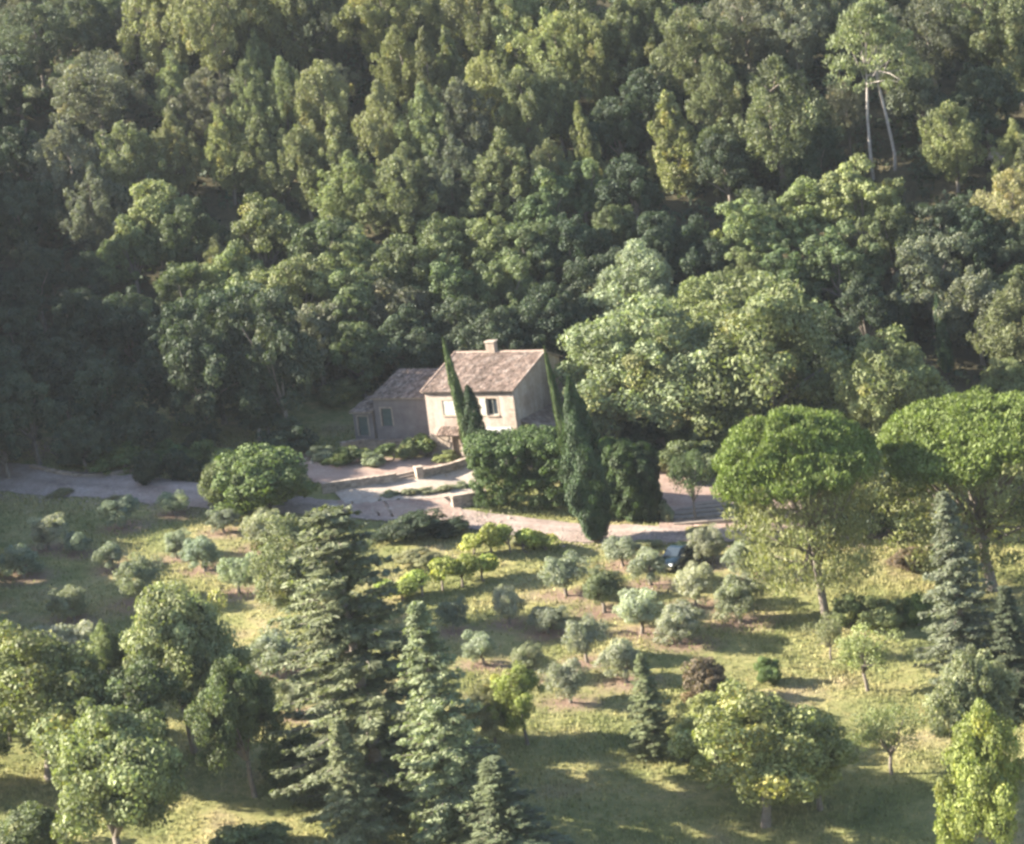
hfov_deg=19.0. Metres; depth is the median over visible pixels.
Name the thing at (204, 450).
shrub
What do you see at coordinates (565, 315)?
oak tree
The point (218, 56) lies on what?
pine tree
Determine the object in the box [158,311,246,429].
oak tree
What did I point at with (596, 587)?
olive tree
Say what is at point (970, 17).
pine tree
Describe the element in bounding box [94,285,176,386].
oak tree
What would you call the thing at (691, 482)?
fruit tree
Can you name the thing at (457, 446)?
door
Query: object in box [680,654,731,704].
shrub
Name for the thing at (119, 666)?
fruit tree
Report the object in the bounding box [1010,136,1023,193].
pine tree
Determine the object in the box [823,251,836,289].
oak tree
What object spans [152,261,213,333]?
oak tree
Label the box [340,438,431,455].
garden wall
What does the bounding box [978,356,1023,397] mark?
oak tree
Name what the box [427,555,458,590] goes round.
fruit tree
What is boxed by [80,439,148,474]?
shrub
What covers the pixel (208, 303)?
oak tree
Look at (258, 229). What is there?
oak tree
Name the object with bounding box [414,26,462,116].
pine tree
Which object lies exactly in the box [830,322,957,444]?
broadleaf tree
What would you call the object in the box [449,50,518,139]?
pine tree
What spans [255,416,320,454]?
shrub
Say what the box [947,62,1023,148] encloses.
oak tree
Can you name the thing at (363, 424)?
door
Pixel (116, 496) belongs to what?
weeds
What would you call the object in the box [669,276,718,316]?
oak tree
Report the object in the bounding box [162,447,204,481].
shrub
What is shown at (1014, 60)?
pine tree
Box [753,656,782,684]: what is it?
shrub
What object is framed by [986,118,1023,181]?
pine tree
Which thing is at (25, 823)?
shrub
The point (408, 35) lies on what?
pine tree
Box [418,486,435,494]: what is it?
plant tuft
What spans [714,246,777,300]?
broadleaf tree
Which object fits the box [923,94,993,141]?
oak tree
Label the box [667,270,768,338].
broadleaf tree
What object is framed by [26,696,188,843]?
fruit tree
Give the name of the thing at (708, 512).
terrace steps
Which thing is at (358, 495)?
gravel terrace
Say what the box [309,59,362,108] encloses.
pine tree
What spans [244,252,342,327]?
oak tree
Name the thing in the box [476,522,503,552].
fruit tree
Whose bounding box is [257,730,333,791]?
shrub
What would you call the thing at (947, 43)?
pine tree
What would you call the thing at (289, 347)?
oak tree
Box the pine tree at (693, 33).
[644,2,747,123]
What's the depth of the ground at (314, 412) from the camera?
230.80 m
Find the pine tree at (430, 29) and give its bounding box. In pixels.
[414,10,453,71]
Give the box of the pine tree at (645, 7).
[619,0,687,80]
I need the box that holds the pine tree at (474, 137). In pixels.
[425,76,501,166]
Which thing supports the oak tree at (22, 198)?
on the ground at (314, 412)
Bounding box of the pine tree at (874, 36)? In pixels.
[821,0,934,179]
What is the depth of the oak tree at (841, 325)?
272.86 m
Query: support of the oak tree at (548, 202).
on the ground at (314, 412)
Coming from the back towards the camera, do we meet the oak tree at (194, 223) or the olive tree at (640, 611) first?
the oak tree at (194, 223)
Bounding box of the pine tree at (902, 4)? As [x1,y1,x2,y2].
[867,0,913,23]
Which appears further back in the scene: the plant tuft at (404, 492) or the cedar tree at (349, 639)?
the plant tuft at (404, 492)
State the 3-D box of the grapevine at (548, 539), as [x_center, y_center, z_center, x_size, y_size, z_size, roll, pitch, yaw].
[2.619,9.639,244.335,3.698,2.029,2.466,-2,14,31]
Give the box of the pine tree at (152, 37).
[116,0,207,90]
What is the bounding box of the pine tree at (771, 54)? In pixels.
[746,3,801,63]
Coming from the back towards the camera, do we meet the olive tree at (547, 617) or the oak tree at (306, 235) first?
the oak tree at (306, 235)
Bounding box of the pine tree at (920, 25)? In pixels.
[906,0,952,51]
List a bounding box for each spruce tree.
[314,718,406,843]
[388,600,514,843]
[455,755,574,843]
[626,653,675,761]
[911,490,1004,696]
[986,585,1023,716]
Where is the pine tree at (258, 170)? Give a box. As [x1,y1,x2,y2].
[228,117,297,199]
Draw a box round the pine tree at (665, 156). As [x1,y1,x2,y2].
[645,89,702,195]
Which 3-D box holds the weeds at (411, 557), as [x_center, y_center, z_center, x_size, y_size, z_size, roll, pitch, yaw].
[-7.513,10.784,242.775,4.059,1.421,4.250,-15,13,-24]
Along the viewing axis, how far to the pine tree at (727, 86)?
304.25 m
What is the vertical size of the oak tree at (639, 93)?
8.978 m
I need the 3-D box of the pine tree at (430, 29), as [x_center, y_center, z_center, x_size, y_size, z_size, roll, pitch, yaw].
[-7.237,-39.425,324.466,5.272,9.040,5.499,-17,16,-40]
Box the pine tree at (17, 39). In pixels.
[0,1,89,86]
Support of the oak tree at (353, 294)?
on the ground at (314, 412)
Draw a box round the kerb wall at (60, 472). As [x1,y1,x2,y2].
[29,464,132,476]
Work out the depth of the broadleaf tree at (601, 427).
270.45 m
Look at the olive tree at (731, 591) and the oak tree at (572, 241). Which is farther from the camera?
the oak tree at (572, 241)
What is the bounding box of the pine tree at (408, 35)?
[371,4,421,66]
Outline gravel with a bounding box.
[0,474,994,551]
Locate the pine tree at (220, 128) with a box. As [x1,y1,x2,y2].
[197,103,254,204]
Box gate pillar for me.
[413,465,423,478]
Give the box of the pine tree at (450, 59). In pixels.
[435,25,471,113]
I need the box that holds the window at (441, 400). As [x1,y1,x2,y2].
[440,399,456,416]
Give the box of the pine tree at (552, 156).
[530,138,572,215]
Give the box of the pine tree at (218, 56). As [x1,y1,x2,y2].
[161,0,251,109]
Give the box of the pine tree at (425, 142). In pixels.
[393,81,465,176]
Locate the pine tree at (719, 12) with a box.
[703,0,753,63]
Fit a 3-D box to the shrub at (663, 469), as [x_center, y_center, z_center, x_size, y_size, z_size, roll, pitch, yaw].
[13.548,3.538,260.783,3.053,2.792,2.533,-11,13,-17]
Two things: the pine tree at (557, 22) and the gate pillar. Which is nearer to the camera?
the gate pillar
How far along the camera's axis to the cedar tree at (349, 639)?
198.97 m
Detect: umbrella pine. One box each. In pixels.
[710,403,888,621]
[871,385,1023,591]
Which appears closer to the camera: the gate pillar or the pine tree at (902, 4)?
the gate pillar
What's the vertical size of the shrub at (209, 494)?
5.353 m
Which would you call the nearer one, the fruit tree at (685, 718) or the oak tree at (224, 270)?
the fruit tree at (685, 718)
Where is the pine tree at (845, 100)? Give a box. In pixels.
[817,81,865,157]
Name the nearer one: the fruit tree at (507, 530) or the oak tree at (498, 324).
the fruit tree at (507, 530)
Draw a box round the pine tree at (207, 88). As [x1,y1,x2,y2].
[166,66,241,149]
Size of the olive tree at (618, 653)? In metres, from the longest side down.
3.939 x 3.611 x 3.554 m
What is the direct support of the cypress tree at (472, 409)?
on the ground at (314, 412)
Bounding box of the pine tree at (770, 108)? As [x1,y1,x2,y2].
[718,53,845,191]
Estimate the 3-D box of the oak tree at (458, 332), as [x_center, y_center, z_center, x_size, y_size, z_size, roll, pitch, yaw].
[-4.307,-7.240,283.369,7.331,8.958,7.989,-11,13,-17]
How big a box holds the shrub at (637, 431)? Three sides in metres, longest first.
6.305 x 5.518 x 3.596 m
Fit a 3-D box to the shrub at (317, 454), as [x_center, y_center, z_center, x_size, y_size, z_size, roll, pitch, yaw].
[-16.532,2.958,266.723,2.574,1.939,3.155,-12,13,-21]
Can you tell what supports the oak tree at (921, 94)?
on the ground at (314, 412)
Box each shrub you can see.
[0,800,61,843]
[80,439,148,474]
[130,447,163,484]
[150,438,191,468]
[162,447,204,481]
[180,420,221,450]
[186,439,233,472]
[197,456,246,506]
[208,820,294,843]
[209,442,319,520]
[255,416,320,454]
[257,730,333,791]
[305,445,332,462]
[320,446,356,466]
[346,445,373,462]
[361,451,385,467]
[368,508,447,541]
[373,443,396,460]
[390,437,419,459]
[411,433,435,455]
[429,515,469,538]
[431,449,461,462]
[618,416,672,451]
[657,439,719,480]
[658,447,669,473]
[659,500,674,522]
[665,419,721,450]
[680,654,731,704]
[708,450,717,476]
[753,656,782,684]
[821,461,909,536]
[831,591,862,627]
[855,594,907,630]
[873,479,966,537]
[901,591,935,626]
[963,473,1023,537]
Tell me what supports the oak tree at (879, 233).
on the ground at (314, 412)
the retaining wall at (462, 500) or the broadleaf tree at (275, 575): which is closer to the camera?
the broadleaf tree at (275, 575)
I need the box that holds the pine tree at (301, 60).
[246,0,338,76]
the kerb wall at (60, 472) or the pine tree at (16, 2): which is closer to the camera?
the kerb wall at (60, 472)
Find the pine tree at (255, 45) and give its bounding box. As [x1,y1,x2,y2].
[238,28,279,91]
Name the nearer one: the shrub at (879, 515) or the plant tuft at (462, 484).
the shrub at (879, 515)
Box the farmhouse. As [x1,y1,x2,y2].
[420,340,563,466]
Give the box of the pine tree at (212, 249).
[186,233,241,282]
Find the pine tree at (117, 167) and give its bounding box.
[83,120,175,187]
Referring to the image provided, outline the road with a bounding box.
[0,461,1023,543]
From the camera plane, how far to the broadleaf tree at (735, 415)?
261.63 m
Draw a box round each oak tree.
[0,53,52,135]
[0,120,59,187]
[0,176,65,255]
[0,371,67,464]
[0,418,31,478]
[0,610,7,622]
[0,730,14,766]
[13,336,109,419]
[44,286,112,358]
[47,56,104,113]
[50,415,117,472]
[69,251,111,299]
[80,0,120,39]
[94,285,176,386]
[96,214,170,304]
[109,180,145,215]
[110,179,195,272]
[131,324,210,425]
[147,196,227,287]
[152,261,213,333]
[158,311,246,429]
[160,287,243,423]
[193,238,271,300]
[215,279,287,347]
[215,284,318,421]
[221,192,302,268]
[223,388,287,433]
[231,311,325,419]
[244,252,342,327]
[270,218,366,292]
[292,299,350,388]
[312,267,387,344]
[318,223,394,286]
[327,321,389,397]
[328,216,370,240]
[347,277,432,359]
[365,232,431,297]
[371,302,457,369]
[407,253,491,323]
[414,213,461,248]
[416,212,488,278]
[428,294,491,357]
[457,211,527,278]
[462,301,547,350]
[472,255,542,320]
[488,220,570,300]
[504,70,539,125]
[506,168,582,235]
[507,281,600,373]
[530,212,613,288]
[556,252,623,321]
[558,157,622,225]
[582,95,647,158]
[588,202,642,256]
[591,240,631,290]
[594,152,665,239]
[619,63,686,146]
[636,210,691,269]
[662,213,737,280]
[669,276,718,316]
[677,2,718,44]
[681,25,731,75]
[691,122,753,188]
[693,132,759,207]
[710,189,787,267]
[737,122,791,175]
[759,238,826,307]
[763,175,827,259]
[783,118,844,197]
[799,218,887,317]
[802,310,861,400]
[816,152,913,261]
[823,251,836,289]
[835,271,901,337]
[855,203,929,282]
[863,16,912,70]
[883,64,945,134]
[887,231,971,337]
[899,199,974,279]
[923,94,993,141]
[928,265,1023,370]
[942,206,1017,272]
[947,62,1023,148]
[948,191,990,228]
[962,267,1005,290]
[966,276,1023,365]
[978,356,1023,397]
[997,264,1023,314]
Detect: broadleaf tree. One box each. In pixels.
[247,512,356,616]
[553,292,730,453]
[563,361,611,438]
[576,360,645,438]
[577,238,681,327]
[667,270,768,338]
[669,270,859,437]
[675,356,772,447]
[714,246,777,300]
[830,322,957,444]
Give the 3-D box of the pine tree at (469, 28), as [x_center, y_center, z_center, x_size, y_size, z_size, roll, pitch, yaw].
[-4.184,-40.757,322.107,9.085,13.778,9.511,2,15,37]
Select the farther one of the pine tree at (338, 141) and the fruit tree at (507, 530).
the pine tree at (338, 141)
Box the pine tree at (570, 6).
[528,0,607,66]
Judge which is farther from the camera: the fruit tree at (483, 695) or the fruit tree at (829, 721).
the fruit tree at (483, 695)
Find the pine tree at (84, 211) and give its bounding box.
[54,164,133,255]
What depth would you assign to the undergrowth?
308.82 m
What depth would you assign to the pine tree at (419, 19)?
326.65 m
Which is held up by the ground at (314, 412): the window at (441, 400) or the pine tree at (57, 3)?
the pine tree at (57, 3)
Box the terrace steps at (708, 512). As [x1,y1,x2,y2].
[674,500,737,524]
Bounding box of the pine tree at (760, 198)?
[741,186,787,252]
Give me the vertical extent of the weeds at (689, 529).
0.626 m
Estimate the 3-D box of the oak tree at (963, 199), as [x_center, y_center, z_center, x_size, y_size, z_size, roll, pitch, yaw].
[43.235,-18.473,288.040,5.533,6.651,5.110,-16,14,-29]
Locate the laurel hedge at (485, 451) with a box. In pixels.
[460,424,570,509]
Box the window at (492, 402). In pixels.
[484,396,499,416]
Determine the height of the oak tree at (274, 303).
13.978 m
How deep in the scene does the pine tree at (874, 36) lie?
297.96 m
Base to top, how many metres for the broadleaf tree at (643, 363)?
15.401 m
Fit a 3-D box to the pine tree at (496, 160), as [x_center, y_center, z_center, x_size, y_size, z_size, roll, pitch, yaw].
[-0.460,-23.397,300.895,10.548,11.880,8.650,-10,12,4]
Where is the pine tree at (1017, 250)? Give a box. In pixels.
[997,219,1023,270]
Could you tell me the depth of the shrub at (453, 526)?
247.41 m
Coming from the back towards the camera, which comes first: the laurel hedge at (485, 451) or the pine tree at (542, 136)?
the pine tree at (542, 136)
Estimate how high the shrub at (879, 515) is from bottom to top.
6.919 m
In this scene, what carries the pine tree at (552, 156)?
on the ground at (314, 412)
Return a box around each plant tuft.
[379,489,398,497]
[399,488,420,495]
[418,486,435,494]
[435,484,452,492]
[453,480,468,489]
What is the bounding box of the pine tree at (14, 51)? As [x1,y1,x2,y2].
[0,12,36,77]
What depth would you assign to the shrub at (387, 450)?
265.16 m
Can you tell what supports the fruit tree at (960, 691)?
on the ground at (314, 412)
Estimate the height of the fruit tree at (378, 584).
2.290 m
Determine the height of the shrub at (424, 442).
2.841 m
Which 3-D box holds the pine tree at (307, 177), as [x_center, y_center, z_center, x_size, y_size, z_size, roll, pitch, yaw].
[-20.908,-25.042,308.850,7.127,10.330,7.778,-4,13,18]
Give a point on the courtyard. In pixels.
(328, 473)
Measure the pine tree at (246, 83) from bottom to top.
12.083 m
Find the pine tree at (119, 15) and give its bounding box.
[107,3,148,70]
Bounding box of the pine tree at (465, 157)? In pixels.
[417,133,494,231]
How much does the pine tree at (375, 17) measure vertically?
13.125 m
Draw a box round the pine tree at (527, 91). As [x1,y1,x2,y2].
[491,65,561,165]
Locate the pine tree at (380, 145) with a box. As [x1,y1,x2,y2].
[351,78,418,166]
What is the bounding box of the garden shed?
[348,395,377,439]
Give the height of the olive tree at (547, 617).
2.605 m
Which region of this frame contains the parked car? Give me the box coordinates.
[659,540,702,571]
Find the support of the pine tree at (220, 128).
on the ground at (314, 412)
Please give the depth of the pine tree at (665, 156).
302.16 m
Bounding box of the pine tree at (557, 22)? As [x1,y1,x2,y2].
[505,9,597,91]
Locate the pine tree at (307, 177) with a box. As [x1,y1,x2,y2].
[268,124,333,218]
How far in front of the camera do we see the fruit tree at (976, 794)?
186.63 m
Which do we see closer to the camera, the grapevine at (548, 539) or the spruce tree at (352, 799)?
the spruce tree at (352, 799)
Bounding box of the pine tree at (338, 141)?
[312,109,367,217]
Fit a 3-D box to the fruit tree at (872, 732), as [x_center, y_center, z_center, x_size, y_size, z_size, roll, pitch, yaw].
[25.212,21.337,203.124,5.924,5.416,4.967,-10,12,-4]
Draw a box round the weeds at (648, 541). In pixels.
[634,539,663,547]
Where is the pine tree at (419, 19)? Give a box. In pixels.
[410,0,454,53]
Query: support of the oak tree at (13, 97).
on the ground at (314, 412)
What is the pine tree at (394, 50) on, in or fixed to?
on the ground at (314, 412)
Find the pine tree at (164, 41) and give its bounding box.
[147,1,170,47]
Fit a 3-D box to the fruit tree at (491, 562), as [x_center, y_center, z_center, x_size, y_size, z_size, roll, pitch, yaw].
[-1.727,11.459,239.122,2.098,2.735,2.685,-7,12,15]
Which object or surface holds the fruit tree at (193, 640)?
on the ground at (314, 412)
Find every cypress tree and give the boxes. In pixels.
[442,337,475,471]
[462,385,489,476]
[543,346,567,473]
[558,375,613,543]
[599,436,632,519]
[608,437,648,522]
[630,439,666,521]
[895,282,913,346]
[934,293,955,374]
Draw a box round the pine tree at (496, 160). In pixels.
[457,126,549,225]
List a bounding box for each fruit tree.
[0,619,123,780]
[0,726,13,742]
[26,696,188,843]
[86,651,193,743]
[90,619,123,675]
[115,624,142,677]
[118,579,253,753]
[183,654,285,797]
[372,579,393,598]
[393,579,420,600]
[397,569,430,596]
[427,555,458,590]
[454,552,482,586]
[457,533,483,554]
[462,678,516,742]
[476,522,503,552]
[478,553,499,581]
[484,660,545,745]
[487,523,515,552]
[665,690,728,764]
[667,448,716,519]
[667,678,847,828]
[748,703,859,810]
[801,611,843,659]
[832,622,903,690]
[846,401,896,442]
[846,701,932,774]
[922,643,1021,769]
[932,697,1023,843]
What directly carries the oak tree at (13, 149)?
on the ground at (314, 412)
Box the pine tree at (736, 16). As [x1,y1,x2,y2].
[689,0,793,78]
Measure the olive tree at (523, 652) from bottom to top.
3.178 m
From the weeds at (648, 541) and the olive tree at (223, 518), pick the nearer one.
the weeds at (648, 541)
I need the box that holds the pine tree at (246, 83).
[222,61,276,159]
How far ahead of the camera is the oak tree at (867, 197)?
288.14 m
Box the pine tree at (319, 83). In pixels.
[280,58,355,149]
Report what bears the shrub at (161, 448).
on the ground at (314, 412)
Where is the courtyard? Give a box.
[300,456,460,482]
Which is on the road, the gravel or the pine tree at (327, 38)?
the gravel
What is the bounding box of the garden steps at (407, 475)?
[395,470,415,482]
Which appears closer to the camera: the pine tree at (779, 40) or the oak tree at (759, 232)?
the oak tree at (759, 232)
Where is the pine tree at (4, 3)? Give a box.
[0,0,11,18]
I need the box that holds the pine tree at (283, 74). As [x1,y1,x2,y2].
[258,56,314,165]
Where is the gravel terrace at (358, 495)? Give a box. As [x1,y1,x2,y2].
[335,467,477,503]
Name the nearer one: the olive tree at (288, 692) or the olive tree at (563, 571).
the olive tree at (288, 692)
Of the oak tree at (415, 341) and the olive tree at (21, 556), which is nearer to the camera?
the olive tree at (21, 556)
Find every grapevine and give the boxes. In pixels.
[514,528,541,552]
[532,530,561,549]
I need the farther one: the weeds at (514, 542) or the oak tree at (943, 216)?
the oak tree at (943, 216)
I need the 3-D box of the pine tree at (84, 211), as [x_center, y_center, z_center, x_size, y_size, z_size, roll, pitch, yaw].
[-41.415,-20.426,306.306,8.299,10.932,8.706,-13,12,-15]
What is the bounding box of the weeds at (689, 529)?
[685,524,712,533]
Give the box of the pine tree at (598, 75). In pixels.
[587,37,617,116]
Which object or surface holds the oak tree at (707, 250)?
on the ground at (314, 412)
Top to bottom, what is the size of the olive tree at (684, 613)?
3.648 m
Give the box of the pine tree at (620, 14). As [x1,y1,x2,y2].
[598,0,662,86]
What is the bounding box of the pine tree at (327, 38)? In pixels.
[282,0,370,74]
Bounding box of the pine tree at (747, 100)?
[713,63,759,116]
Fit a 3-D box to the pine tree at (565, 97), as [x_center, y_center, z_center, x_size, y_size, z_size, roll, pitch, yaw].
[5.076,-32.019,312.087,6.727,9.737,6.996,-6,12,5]
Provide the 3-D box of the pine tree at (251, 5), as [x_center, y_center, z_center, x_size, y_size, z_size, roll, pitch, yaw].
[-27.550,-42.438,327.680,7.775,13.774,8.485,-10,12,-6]
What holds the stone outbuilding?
on the ground at (314, 412)
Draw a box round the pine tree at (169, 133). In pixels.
[139,107,210,195]
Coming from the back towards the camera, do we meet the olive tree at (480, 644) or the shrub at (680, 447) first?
the shrub at (680, 447)
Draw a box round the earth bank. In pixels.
[336,496,466,517]
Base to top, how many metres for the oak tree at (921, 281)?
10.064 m
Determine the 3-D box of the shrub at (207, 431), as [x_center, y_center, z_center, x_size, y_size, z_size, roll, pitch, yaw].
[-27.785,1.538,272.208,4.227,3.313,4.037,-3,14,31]
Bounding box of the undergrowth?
[0,0,1023,412]
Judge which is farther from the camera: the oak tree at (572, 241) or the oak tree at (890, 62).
the oak tree at (890, 62)
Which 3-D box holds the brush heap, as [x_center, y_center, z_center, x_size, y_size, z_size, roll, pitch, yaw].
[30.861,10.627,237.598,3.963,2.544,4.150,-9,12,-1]
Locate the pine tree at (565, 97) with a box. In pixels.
[531,62,592,150]
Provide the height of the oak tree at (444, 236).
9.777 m
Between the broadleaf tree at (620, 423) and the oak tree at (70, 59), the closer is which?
the broadleaf tree at (620, 423)
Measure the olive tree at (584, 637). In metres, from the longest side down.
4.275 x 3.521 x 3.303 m
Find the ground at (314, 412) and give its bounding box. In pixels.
[0,0,1023,843]
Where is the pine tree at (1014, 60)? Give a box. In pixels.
[969,0,1023,105]
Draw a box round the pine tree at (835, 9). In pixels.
[787,0,869,79]
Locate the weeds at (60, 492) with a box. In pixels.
[45,487,74,497]
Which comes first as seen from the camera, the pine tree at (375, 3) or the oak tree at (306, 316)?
the oak tree at (306, 316)
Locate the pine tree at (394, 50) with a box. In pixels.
[369,24,431,112]
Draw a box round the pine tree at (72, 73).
[22,48,157,145]
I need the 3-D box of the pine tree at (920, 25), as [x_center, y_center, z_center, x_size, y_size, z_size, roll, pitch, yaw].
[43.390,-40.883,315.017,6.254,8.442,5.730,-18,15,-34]
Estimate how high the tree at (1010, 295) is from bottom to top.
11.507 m
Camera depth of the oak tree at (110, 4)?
337.81 m
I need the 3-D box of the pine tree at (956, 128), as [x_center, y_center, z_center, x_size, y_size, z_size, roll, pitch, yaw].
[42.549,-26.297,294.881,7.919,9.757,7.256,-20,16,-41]
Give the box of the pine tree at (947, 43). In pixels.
[876,0,977,89]
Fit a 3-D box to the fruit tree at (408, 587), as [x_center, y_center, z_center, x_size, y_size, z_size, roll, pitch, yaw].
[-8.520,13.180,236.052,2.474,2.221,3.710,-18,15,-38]
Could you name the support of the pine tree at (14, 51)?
on the ground at (314, 412)
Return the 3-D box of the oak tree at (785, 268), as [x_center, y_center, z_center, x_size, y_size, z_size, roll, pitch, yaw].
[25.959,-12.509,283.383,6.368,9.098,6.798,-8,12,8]
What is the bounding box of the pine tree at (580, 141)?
[568,101,608,181]
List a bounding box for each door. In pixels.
[358,417,368,434]
[453,437,461,457]
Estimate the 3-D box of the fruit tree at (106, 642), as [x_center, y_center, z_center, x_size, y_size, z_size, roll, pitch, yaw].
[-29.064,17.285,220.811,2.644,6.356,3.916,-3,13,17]
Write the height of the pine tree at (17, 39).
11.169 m
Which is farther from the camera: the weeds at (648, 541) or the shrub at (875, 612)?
the weeds at (648, 541)
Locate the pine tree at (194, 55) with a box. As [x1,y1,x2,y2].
[184,18,222,77]
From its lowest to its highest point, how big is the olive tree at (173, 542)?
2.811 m
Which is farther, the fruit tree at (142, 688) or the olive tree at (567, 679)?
the olive tree at (567, 679)
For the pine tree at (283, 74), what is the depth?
314.96 m
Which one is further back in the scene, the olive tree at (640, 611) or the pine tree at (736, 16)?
the pine tree at (736, 16)
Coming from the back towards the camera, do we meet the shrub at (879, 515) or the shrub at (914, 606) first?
the shrub at (879, 515)
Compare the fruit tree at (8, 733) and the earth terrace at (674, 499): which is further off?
the earth terrace at (674, 499)
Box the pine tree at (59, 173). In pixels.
[25,119,104,211]
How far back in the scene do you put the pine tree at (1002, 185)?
284.50 m
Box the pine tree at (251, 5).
[219,0,284,65]
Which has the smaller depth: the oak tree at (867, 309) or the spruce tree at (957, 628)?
the spruce tree at (957, 628)
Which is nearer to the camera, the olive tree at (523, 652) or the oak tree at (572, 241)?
the olive tree at (523, 652)
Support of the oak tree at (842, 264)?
on the ground at (314, 412)
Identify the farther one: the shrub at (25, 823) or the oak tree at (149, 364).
the oak tree at (149, 364)
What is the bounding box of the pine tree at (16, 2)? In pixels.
[3,0,47,44]
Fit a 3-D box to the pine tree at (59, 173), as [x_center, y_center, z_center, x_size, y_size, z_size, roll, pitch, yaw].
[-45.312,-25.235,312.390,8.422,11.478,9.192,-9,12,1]
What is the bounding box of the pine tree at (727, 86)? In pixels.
[683,56,754,137]
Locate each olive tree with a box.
[0,543,45,578]
[27,512,69,549]
[30,619,94,649]
[44,584,89,620]
[62,531,93,554]
[91,541,122,569]
[97,494,139,527]
[112,551,165,599]
[154,489,189,515]
[163,527,191,558]
[177,536,222,571]
[204,508,240,533]
[216,551,257,593]
[237,506,281,543]
[246,625,306,677]
[271,678,316,714]
[434,595,468,632]
[461,629,498,665]
[491,583,526,624]
[509,641,544,671]
[526,605,570,633]
[536,657,589,702]
[537,549,591,596]
[561,611,608,662]
[580,564,627,612]
[592,637,640,682]
[600,535,641,566]
[611,587,664,633]
[626,545,668,584]
[652,599,711,645]
[671,560,717,607]
[686,523,725,564]
[712,568,775,623]
[721,538,760,578]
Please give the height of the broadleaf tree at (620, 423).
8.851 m
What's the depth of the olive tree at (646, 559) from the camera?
235.63 m
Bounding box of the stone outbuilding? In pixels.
[369,368,438,439]
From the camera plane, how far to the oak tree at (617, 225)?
291.89 m
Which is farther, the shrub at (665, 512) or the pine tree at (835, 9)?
the pine tree at (835, 9)
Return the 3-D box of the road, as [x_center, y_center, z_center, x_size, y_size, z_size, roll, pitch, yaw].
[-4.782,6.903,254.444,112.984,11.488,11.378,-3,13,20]
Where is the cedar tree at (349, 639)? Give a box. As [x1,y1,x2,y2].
[259,504,478,826]
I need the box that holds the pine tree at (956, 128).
[917,99,993,195]
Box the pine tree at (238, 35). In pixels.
[228,5,260,48]
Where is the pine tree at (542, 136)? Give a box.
[534,124,562,170]
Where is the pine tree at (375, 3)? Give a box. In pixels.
[344,0,389,44]
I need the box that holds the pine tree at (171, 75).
[147,48,202,135]
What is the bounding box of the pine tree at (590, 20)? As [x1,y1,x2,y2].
[550,8,629,107]
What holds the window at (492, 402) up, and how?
in the farmhouse
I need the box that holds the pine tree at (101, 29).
[48,0,126,80]
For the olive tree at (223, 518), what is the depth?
250.15 m
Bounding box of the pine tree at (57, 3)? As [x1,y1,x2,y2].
[40,0,77,54]
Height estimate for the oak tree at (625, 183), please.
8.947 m
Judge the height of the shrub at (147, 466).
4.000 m
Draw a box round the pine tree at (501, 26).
[474,0,564,77]
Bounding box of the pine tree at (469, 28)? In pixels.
[434,0,521,85]
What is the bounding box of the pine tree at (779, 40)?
[745,0,857,96]
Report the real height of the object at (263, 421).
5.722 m
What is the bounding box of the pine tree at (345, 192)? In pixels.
[307,150,386,229]
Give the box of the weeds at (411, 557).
[392,547,441,570]
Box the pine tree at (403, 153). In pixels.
[383,141,432,211]
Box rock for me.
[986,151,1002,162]
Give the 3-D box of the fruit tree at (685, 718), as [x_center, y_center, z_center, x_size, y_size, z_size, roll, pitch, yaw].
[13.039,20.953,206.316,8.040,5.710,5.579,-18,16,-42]
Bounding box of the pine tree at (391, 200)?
[345,154,444,243]
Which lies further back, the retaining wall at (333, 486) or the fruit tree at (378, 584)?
the retaining wall at (333, 486)
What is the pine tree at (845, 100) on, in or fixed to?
on the ground at (314, 412)
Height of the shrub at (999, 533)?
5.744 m
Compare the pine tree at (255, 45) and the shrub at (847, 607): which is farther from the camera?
the pine tree at (255, 45)
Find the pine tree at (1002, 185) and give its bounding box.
[966,163,1023,240]
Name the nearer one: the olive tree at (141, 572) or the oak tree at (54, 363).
the olive tree at (141, 572)
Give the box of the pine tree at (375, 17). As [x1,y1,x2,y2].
[331,0,437,65]
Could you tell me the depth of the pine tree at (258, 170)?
309.59 m
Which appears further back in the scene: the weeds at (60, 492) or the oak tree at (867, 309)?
the oak tree at (867, 309)
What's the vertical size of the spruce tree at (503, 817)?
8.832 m
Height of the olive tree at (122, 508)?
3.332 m
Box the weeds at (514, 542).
[510,539,521,545]
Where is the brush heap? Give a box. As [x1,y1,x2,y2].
[885,544,929,572]
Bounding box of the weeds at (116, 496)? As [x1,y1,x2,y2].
[105,494,132,501]
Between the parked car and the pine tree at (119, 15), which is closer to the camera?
the parked car
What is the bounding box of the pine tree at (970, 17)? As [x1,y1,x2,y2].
[924,0,1020,66]
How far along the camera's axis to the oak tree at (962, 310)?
274.69 m
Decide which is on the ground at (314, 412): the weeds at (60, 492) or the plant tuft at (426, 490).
the weeds at (60, 492)
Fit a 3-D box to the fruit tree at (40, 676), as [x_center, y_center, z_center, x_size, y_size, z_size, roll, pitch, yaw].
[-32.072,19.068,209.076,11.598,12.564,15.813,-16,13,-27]
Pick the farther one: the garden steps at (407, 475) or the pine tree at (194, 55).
the pine tree at (194, 55)
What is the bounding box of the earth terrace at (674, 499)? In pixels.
[659,470,800,527]
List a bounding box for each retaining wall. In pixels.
[321,472,397,493]
[423,457,467,477]
[450,489,486,507]
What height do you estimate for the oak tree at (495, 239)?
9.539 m
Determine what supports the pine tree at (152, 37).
on the ground at (314, 412)

